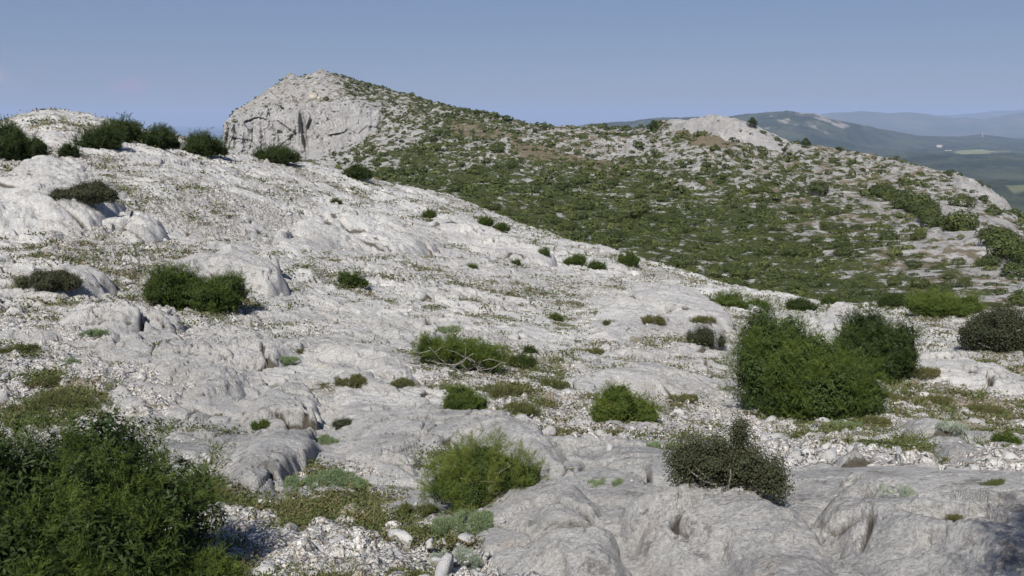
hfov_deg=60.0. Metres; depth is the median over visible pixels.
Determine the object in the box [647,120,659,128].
tree
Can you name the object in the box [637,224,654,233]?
scrub bush
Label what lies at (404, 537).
loose stone
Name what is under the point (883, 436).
loose stone
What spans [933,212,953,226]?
scrub bush
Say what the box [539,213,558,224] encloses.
scrub bush
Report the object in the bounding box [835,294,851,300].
scrub bush
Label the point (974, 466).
loose stone
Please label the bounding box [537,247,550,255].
juniper bush
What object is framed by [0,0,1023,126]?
sky
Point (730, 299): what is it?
juniper bush
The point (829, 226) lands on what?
scrub bush
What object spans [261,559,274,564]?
loose stone
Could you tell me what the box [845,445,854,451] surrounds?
loose stone
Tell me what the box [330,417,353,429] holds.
small oak bush
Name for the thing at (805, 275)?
scrub bush
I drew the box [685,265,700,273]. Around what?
scrub bush
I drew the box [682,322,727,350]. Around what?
oak bush
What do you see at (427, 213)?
juniper bush
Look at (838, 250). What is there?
scrub bush
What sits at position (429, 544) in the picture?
loose stone
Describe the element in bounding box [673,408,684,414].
loose stone
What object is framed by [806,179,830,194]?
scrub bush
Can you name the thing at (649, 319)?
cushion plant
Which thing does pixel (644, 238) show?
scrub bush
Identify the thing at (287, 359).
cushion plant
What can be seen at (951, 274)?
scrub bush
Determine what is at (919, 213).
scrub bush
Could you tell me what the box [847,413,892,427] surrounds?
cushion plant
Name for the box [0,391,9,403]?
loose stone
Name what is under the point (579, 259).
juniper bush
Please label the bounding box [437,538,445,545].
loose stone
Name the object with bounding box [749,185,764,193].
scrub bush
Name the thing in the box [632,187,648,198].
scrub bush
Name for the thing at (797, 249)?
scrub bush
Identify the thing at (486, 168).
scrub bush
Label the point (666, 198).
scrub bush
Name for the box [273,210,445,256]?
rock outcrop
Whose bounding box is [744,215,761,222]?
scrub bush
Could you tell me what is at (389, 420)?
rock outcrop
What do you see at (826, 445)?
loose stone
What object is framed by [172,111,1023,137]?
hills
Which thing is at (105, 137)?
juniper bush
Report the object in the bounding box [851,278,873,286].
scrub bush
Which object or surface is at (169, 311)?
loose stone
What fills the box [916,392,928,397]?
loose stone
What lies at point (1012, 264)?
scrub bush
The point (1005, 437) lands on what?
juniper bush
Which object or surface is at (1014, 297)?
scrub bush
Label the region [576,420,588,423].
loose stone
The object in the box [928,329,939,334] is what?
loose stone
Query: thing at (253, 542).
loose stone
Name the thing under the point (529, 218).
scrub bush
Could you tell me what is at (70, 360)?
cushion plant
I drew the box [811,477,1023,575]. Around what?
rock outcrop
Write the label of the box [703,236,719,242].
scrub bush
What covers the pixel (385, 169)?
scrub bush
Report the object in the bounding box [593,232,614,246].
scrub bush
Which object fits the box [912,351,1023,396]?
rock outcrop
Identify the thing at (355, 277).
juniper bush
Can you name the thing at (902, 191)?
scrub bush
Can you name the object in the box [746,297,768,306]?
juniper bush
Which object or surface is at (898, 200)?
scrub bush
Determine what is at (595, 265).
juniper bush
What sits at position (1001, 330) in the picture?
oak bush
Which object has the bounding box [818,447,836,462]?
loose stone
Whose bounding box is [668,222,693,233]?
scrub bush
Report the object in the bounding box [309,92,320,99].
mountain hut
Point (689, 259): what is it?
scrub bush
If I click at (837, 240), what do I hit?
scrub bush
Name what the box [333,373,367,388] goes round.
cushion plant
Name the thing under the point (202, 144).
juniper bush
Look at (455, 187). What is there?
scrub bush
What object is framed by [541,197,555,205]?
scrub bush
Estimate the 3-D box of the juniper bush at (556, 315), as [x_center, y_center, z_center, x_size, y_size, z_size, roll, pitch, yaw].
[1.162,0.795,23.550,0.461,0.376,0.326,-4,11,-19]
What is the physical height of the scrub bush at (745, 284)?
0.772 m
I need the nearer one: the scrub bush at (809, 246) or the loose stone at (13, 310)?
the loose stone at (13, 310)
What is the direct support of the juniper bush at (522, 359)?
on the ground at (816, 488)
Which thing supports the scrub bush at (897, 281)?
on the hillside
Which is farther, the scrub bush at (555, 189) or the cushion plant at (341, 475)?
the scrub bush at (555, 189)
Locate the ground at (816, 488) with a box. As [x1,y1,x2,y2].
[0,108,1023,575]
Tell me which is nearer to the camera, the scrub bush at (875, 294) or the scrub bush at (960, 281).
the scrub bush at (875, 294)
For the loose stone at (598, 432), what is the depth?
7.49 m
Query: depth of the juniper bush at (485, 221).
45.05 m
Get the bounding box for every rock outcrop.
[0,154,125,235]
[0,264,117,303]
[57,299,185,334]
[99,328,297,438]
[102,209,170,244]
[139,244,290,298]
[220,382,323,493]
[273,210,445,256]
[301,342,420,385]
[327,368,574,485]
[422,214,556,266]
[505,484,631,575]
[522,362,723,406]
[578,282,740,345]
[618,478,867,575]
[725,313,845,357]
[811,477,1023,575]
[824,302,859,323]
[835,445,873,487]
[890,484,901,492]
[892,417,978,463]
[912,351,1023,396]
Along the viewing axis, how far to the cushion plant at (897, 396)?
14.70 m
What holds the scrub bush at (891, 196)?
on the hillside
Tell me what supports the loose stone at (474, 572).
on the ground at (816, 488)
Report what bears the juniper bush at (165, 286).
on the ground at (816, 488)
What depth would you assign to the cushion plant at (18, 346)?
11.71 m
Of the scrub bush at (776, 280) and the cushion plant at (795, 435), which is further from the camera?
the scrub bush at (776, 280)
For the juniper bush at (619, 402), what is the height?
0.666 m
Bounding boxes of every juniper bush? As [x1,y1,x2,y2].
[0,115,55,159]
[0,390,258,575]
[54,141,81,156]
[71,119,128,149]
[96,112,143,141]
[135,122,183,150]
[136,258,253,313]
[165,543,250,575]
[179,127,232,156]
[249,418,272,430]
[252,141,303,163]
[330,197,342,203]
[335,266,371,288]
[340,161,374,179]
[400,328,510,374]
[413,420,550,517]
[420,207,437,218]
[438,380,492,409]
[467,262,478,268]
[477,214,495,226]
[491,219,511,232]
[506,351,537,369]
[509,258,521,265]
[520,345,538,354]
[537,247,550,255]
[548,311,563,320]
[562,252,587,265]
[586,377,663,422]
[587,258,607,269]
[615,248,641,266]
[707,287,753,308]
[714,287,898,423]
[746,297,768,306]
[783,296,819,310]
[819,295,841,304]
[819,295,929,386]
[874,293,906,307]
[904,287,990,317]
[990,429,1022,444]
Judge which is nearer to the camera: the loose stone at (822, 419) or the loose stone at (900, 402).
the loose stone at (822, 419)
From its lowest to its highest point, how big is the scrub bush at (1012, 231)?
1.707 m
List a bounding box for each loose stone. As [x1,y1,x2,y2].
[0,372,10,382]
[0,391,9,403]
[6,307,22,315]
[122,279,133,284]
[161,309,172,313]
[185,455,198,461]
[249,539,261,549]
[252,562,279,575]
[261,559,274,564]
[274,570,286,575]
[306,571,318,575]
[315,543,324,551]
[329,539,339,543]
[334,534,346,538]
[386,529,413,549]
[425,538,433,548]
[431,556,441,567]
[435,552,453,575]
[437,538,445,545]
[458,532,474,544]
[471,569,479,575]
[542,426,556,435]
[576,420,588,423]
[594,429,606,435]
[606,443,614,450]
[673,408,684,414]
[760,434,768,440]
[763,415,778,422]
[767,433,783,437]
[784,457,797,463]
[788,450,801,456]
[794,456,803,462]
[802,448,812,454]
[815,417,829,422]
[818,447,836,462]
[822,442,830,448]
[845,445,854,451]
[852,435,874,439]
[874,434,891,444]
[894,401,906,406]
[896,446,901,455]
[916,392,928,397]
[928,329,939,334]
[968,464,980,469]
[1001,452,1019,458]
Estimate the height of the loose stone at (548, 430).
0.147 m
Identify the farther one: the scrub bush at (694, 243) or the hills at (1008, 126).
the hills at (1008, 126)
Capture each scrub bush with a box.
[378,164,395,174]
[446,181,463,191]
[476,165,491,171]
[483,200,502,210]
[489,142,504,152]
[504,207,516,215]
[506,159,519,168]
[510,212,537,223]
[531,206,545,214]
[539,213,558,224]
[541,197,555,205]
[544,187,559,191]
[553,182,566,189]
[557,219,577,230]
[567,228,588,240]
[568,175,582,182]
[572,172,588,184]
[575,199,593,209]
[575,211,589,219]
[581,227,593,234]
[590,230,606,239]
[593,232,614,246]
[605,227,625,236]
[606,177,619,185]
[606,214,623,222]
[610,234,622,242]
[616,211,629,218]
[619,219,633,228]
[628,198,652,217]
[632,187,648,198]
[632,235,655,242]
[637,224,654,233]
[639,241,657,249]
[646,212,660,221]
[647,224,662,231]
[649,231,663,237]
[656,195,669,201]
[659,215,675,222]
[667,253,687,267]
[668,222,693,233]
[683,240,697,248]
[685,255,698,264]
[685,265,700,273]
[695,206,712,217]
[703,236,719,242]
[703,250,719,261]
[704,264,722,278]
[722,264,739,273]
[725,245,743,252]
[728,263,753,279]
[730,248,744,253]
[733,278,748,286]
[734,245,747,253]
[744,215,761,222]
[744,262,766,275]
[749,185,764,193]
[754,285,776,291]
[756,244,776,254]
[757,184,770,191]
[760,273,786,288]
[764,218,785,231]
[767,268,790,277]
[781,245,804,256]
[784,282,815,296]
[786,283,808,291]
[787,269,804,278]
[788,244,809,255]
[789,206,804,214]
[795,239,810,248]
[798,242,818,255]
[799,272,816,281]
[799,273,826,287]
[804,294,819,299]
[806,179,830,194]
[816,270,829,275]
[818,263,836,272]
[820,219,835,229]
[821,242,836,249]
[825,203,842,215]
[826,235,853,249]
[832,221,850,232]
[832,247,850,256]
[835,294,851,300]
[848,284,870,294]
[849,223,864,229]
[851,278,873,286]
[868,290,886,298]
[873,183,893,195]
[877,189,891,197]
[877,228,897,239]
[886,276,903,285]
[887,187,915,195]
[888,192,900,200]
[891,191,914,208]
[900,289,917,297]
[903,196,921,210]
[904,190,940,207]
[905,259,922,267]
[908,203,923,213]
[909,276,930,288]
[910,228,927,240]
[914,205,937,219]
[917,203,942,215]
[919,211,942,224]
[926,281,948,291]
[928,264,945,269]
[930,214,946,226]
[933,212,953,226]
[940,212,973,231]
[940,280,956,287]
[942,273,957,279]
[944,206,982,231]
[947,193,977,206]
[948,256,966,264]
[954,276,972,287]
[973,225,995,239]
[975,256,994,266]
[976,224,997,238]
[976,226,1017,245]
[980,253,1002,266]
[984,205,1004,215]
[986,231,1023,260]
[987,226,1018,238]
[998,259,1023,276]
[1002,239,1023,256]
[1004,242,1023,262]
[1004,291,1023,306]
[1010,254,1022,262]
[1012,286,1023,302]
[1017,249,1023,261]
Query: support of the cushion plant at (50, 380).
on the ground at (816, 488)
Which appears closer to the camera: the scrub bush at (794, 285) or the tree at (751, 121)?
the scrub bush at (794, 285)
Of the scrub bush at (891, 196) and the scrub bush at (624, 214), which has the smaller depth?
the scrub bush at (891, 196)
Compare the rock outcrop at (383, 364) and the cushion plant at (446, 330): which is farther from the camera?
the cushion plant at (446, 330)
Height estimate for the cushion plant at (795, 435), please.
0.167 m
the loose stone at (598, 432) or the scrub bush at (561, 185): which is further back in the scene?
the scrub bush at (561, 185)
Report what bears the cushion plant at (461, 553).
on the ground at (816, 488)
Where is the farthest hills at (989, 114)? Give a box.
[220,110,1023,127]
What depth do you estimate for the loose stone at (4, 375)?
10.52 m
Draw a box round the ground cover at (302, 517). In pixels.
[0,107,1023,575]
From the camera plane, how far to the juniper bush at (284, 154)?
49.23 m
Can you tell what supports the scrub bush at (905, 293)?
on the hillside
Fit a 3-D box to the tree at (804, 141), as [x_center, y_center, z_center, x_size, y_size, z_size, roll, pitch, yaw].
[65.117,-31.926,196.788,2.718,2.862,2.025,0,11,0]
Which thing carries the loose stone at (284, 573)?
on the ground at (816, 488)
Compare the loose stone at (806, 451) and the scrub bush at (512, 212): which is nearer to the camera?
the loose stone at (806, 451)
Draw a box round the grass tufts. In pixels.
[0,111,1023,575]
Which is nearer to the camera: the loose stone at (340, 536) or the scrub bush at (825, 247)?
the loose stone at (340, 536)
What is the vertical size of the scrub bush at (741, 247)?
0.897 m
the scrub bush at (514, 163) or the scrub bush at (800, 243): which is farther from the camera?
the scrub bush at (514, 163)
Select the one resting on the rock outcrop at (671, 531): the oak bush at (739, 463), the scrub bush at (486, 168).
the oak bush at (739, 463)
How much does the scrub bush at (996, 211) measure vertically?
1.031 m
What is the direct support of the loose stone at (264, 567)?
on the ground at (816, 488)
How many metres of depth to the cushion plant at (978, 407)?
13.51 m
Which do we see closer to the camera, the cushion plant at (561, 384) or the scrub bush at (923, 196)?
the cushion plant at (561, 384)
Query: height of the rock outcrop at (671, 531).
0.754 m
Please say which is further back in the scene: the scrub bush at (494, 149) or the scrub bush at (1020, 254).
the scrub bush at (494, 149)
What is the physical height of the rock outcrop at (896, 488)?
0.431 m
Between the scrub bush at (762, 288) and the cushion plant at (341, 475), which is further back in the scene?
the scrub bush at (762, 288)
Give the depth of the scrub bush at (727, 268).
67.68 m
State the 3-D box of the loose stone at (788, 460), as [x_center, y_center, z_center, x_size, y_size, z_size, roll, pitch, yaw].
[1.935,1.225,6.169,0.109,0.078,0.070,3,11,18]
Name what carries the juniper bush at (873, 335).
on the ground at (816, 488)
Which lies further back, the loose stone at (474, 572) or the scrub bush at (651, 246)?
the scrub bush at (651, 246)
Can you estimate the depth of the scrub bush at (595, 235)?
82.85 m
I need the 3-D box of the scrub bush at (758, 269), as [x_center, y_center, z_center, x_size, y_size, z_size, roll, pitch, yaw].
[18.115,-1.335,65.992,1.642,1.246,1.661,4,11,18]
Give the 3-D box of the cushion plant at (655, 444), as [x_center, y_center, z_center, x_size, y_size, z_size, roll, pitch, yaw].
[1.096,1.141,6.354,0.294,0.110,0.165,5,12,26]
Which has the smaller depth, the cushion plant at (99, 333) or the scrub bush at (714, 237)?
the cushion plant at (99, 333)
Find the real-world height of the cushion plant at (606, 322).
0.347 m
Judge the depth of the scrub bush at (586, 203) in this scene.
109.53 m
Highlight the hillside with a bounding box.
[222,69,1023,311]
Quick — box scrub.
[222,71,1023,299]
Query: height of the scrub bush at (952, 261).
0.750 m
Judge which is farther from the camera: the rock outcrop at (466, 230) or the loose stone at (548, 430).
the rock outcrop at (466, 230)
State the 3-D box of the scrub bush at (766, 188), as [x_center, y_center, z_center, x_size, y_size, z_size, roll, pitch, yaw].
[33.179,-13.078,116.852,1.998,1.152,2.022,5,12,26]
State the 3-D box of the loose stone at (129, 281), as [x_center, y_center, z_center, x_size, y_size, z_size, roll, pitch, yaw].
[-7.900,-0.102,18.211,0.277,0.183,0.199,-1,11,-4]
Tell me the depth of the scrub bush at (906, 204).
92.37 m
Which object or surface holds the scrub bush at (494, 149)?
on the hillside
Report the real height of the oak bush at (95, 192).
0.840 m
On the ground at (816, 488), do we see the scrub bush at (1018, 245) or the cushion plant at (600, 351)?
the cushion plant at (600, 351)
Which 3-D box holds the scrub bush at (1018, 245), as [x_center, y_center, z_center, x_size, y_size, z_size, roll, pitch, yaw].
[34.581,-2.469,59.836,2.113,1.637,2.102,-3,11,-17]
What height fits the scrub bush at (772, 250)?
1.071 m
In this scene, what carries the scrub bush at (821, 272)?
on the hillside
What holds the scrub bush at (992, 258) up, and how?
on the hillside
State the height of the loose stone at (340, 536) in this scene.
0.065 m
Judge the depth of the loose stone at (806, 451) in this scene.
6.89 m
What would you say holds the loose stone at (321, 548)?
on the ground at (816, 488)
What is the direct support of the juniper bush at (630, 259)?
on the ground at (816, 488)
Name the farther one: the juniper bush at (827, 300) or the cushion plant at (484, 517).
the juniper bush at (827, 300)
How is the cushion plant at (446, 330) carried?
on the ground at (816, 488)
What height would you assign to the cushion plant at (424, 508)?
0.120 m
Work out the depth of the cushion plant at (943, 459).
6.14 m
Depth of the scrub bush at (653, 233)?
86.88 m
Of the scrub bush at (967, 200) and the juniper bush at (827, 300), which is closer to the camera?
the juniper bush at (827, 300)
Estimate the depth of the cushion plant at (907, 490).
4.58 m
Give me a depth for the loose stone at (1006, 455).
6.37 m
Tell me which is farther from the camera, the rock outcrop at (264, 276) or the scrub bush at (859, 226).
the scrub bush at (859, 226)
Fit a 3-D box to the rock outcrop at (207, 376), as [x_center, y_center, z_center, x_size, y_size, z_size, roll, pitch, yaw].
[-4.129,1.300,11.877,2.195,1.029,6.953,0,11,0]
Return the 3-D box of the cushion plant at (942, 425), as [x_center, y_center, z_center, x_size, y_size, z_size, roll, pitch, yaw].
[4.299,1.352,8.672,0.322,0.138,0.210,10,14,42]
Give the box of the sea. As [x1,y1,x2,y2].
[142,126,222,136]
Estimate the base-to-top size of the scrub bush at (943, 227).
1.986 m
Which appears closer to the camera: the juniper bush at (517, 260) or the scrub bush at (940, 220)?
the juniper bush at (517, 260)
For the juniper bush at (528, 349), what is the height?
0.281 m
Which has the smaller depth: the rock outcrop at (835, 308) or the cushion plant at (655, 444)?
the cushion plant at (655, 444)
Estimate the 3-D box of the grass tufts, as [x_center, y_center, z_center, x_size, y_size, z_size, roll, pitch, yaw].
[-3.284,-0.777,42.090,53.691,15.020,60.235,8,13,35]
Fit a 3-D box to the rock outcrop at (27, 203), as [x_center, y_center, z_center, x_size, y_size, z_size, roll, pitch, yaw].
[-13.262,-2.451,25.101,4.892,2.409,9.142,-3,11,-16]
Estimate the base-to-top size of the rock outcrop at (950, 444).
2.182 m
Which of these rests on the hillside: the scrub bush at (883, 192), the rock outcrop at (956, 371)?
the scrub bush at (883, 192)
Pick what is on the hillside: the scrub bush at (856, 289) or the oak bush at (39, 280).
the scrub bush at (856, 289)
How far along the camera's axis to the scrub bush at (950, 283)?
51.41 m
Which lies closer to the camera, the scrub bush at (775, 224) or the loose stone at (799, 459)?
the loose stone at (799, 459)
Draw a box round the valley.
[211,111,1023,213]
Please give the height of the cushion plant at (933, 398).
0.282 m
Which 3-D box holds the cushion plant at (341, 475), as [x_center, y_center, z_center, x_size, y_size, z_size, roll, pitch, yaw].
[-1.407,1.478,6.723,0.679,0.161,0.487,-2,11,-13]
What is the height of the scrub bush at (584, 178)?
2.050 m
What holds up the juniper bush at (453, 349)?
on the ground at (816, 488)
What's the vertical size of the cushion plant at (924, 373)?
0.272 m
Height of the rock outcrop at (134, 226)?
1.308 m
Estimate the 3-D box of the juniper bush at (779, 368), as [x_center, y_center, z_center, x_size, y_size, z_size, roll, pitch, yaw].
[4.401,1.030,13.201,2.673,2.031,1.851,4,11,19]
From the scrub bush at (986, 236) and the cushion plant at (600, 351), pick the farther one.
the scrub bush at (986, 236)
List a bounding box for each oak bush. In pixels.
[12,267,85,292]
[46,176,122,205]
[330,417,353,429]
[658,410,802,506]
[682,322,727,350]
[951,301,1023,354]
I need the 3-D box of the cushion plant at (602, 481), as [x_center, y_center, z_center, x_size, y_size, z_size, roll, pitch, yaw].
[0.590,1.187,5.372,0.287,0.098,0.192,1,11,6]
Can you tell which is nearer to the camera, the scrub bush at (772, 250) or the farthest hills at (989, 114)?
the scrub bush at (772, 250)
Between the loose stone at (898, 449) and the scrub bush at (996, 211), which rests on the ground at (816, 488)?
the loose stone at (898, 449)
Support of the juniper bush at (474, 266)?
on the ground at (816, 488)
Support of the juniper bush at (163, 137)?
on the ground at (816, 488)
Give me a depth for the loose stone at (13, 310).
14.22 m
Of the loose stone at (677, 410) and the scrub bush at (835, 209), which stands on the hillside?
the scrub bush at (835, 209)
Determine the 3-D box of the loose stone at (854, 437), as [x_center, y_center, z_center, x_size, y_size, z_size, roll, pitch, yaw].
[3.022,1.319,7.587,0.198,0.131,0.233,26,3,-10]
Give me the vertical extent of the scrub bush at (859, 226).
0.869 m
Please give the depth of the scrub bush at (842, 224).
85.60 m
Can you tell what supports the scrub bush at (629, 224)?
on the hillside
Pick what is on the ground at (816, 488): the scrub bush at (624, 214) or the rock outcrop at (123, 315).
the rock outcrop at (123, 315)
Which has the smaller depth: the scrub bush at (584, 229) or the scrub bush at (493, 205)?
the scrub bush at (584, 229)
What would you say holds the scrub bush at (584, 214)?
on the hillside
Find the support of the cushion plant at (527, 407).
on the ground at (816, 488)
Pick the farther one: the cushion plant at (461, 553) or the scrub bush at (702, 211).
the scrub bush at (702, 211)
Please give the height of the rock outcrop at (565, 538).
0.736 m
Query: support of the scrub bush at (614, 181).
on the hillside
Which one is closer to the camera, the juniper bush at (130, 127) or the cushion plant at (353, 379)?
the cushion plant at (353, 379)
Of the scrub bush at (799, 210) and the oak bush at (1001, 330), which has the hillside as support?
the scrub bush at (799, 210)
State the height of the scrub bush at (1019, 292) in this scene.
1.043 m
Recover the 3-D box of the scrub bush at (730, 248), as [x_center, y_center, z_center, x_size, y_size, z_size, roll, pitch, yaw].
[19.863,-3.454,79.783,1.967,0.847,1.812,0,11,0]
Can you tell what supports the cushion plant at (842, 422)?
on the ground at (816, 488)
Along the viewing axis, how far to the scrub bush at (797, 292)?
48.66 m
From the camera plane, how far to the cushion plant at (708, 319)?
24.25 m
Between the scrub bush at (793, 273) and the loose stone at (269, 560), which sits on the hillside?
the scrub bush at (793, 273)
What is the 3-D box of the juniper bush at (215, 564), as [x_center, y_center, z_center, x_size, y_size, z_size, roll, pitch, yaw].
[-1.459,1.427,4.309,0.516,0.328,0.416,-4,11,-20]
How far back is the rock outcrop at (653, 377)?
14.34 m
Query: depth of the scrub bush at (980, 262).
58.48 m
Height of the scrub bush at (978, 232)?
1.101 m
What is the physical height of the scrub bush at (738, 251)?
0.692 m
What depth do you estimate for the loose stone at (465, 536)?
4.98 m
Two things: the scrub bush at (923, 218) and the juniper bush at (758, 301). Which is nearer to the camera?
the juniper bush at (758, 301)
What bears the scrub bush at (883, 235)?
on the hillside
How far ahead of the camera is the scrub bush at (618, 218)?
100.67 m
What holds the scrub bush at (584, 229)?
on the hillside
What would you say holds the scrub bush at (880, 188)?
on the hillside
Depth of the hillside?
145.60 m
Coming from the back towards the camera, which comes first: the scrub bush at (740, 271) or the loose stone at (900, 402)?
the scrub bush at (740, 271)
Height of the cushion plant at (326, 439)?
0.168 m
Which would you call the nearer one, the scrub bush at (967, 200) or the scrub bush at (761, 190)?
the scrub bush at (967, 200)
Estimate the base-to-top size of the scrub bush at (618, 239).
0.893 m
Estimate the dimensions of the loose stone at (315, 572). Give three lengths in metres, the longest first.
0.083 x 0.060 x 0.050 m
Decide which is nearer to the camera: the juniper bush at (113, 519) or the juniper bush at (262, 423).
the juniper bush at (113, 519)
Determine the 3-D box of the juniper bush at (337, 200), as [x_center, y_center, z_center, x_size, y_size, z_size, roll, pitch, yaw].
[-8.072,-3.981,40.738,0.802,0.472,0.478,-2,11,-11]
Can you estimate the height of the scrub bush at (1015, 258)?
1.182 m
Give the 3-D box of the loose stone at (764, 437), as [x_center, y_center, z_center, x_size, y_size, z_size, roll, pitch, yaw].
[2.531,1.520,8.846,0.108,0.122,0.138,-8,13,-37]
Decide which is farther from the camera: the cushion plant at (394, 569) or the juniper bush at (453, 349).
the juniper bush at (453, 349)
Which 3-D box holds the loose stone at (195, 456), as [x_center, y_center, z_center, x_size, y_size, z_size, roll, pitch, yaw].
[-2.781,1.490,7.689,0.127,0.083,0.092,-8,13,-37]
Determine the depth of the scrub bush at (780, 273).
63.00 m
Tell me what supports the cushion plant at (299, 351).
on the ground at (816, 488)
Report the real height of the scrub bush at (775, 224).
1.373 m
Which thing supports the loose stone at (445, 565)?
on the ground at (816, 488)
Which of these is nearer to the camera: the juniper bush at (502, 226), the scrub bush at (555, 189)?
the juniper bush at (502, 226)
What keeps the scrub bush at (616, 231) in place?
on the hillside
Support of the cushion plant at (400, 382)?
on the ground at (816, 488)
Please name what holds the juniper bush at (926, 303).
on the ground at (816, 488)
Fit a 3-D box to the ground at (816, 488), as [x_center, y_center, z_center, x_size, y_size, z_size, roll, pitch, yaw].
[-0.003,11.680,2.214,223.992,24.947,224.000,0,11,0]
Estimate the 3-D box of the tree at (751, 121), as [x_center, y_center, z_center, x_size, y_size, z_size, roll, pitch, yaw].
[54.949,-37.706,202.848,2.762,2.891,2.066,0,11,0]
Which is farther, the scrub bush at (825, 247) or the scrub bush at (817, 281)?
the scrub bush at (825, 247)
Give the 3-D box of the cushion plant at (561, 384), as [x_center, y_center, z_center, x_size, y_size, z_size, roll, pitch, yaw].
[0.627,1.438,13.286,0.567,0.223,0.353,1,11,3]
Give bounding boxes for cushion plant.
[0,341,41,354]
[9,389,109,415]
[21,375,75,389]
[55,356,80,364]
[77,328,108,337]
[279,354,299,366]
[282,466,369,491]
[294,348,303,354]
[315,433,338,445]
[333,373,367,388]
[385,567,421,575]
[388,376,414,388]
[392,502,439,520]
[428,542,482,568]
[430,507,502,542]
[437,324,463,332]
[473,383,522,398]
[503,355,527,367]
[503,399,543,416]
[538,377,570,389]
[585,347,605,353]
[587,477,626,487]
[600,318,616,325]
[639,314,666,325]
[644,440,676,448]
[665,393,698,403]
[688,314,716,323]
[788,431,807,438]
[826,418,863,428]
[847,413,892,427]
[877,483,916,497]
[882,390,910,400]
[910,365,941,379]
[914,393,957,405]
[934,454,949,461]
[935,419,969,433]
[945,512,964,521]
[961,403,1011,417]
[979,478,1007,485]
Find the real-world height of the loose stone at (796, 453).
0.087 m
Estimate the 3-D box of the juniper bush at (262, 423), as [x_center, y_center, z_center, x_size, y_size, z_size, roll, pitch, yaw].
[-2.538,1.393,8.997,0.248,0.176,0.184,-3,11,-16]
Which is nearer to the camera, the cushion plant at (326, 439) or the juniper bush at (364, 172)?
the cushion plant at (326, 439)
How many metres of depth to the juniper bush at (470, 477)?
5.59 m
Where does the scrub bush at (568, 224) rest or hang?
on the hillside
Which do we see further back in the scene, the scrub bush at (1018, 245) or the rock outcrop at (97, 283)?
the scrub bush at (1018, 245)
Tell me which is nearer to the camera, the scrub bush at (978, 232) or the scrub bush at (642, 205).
the scrub bush at (978, 232)
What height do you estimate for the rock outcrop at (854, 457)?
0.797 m
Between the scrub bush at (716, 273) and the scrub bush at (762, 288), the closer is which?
the scrub bush at (762, 288)
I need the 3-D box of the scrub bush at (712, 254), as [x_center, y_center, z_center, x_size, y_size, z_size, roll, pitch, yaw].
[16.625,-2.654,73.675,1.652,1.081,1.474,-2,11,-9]
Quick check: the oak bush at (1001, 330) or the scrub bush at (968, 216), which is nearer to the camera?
the oak bush at (1001, 330)
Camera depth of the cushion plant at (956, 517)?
4.08 m
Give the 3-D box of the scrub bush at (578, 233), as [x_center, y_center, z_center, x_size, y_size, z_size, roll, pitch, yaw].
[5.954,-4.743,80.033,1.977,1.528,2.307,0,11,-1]
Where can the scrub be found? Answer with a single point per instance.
(442, 180)
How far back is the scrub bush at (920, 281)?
52.18 m
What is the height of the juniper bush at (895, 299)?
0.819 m
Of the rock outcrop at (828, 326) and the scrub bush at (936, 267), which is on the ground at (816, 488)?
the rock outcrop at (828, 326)
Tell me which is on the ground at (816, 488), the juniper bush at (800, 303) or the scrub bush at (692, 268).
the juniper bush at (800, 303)
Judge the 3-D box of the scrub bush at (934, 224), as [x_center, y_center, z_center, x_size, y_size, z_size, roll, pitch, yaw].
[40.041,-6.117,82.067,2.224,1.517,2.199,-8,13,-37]
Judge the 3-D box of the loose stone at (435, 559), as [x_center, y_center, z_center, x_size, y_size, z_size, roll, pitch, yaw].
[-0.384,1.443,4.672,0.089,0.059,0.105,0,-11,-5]
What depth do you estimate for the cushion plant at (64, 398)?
9.57 m
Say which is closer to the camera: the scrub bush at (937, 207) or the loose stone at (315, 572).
the loose stone at (315, 572)
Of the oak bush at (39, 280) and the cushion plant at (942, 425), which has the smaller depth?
the cushion plant at (942, 425)
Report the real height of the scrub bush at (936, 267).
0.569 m
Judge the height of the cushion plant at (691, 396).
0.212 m
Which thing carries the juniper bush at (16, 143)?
on the ground at (816, 488)
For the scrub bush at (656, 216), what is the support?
on the hillside
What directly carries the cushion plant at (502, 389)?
on the ground at (816, 488)
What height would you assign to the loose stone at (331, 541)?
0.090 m
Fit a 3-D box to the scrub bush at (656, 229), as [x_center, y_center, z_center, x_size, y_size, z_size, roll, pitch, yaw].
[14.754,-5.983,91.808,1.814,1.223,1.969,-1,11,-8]
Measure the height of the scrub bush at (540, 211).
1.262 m
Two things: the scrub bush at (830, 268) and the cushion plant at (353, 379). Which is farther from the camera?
the scrub bush at (830, 268)
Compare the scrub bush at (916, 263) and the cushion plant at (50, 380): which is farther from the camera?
the scrub bush at (916, 263)
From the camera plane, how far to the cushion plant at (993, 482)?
4.94 m
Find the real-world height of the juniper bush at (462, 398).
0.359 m
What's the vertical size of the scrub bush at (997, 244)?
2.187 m
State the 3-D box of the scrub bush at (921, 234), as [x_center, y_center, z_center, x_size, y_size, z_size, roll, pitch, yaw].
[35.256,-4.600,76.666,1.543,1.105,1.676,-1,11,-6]
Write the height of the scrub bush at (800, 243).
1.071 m
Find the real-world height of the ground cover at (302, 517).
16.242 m
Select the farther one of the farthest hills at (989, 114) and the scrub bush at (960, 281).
the farthest hills at (989, 114)
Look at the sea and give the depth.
25167.33 m
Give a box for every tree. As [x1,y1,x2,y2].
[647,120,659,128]
[746,117,757,127]
[800,138,810,144]
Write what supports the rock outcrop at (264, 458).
on the ground at (816, 488)
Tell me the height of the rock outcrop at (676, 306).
2.775 m
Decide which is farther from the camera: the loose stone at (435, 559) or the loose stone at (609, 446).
the loose stone at (609, 446)
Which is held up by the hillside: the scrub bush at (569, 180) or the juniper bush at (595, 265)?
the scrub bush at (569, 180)

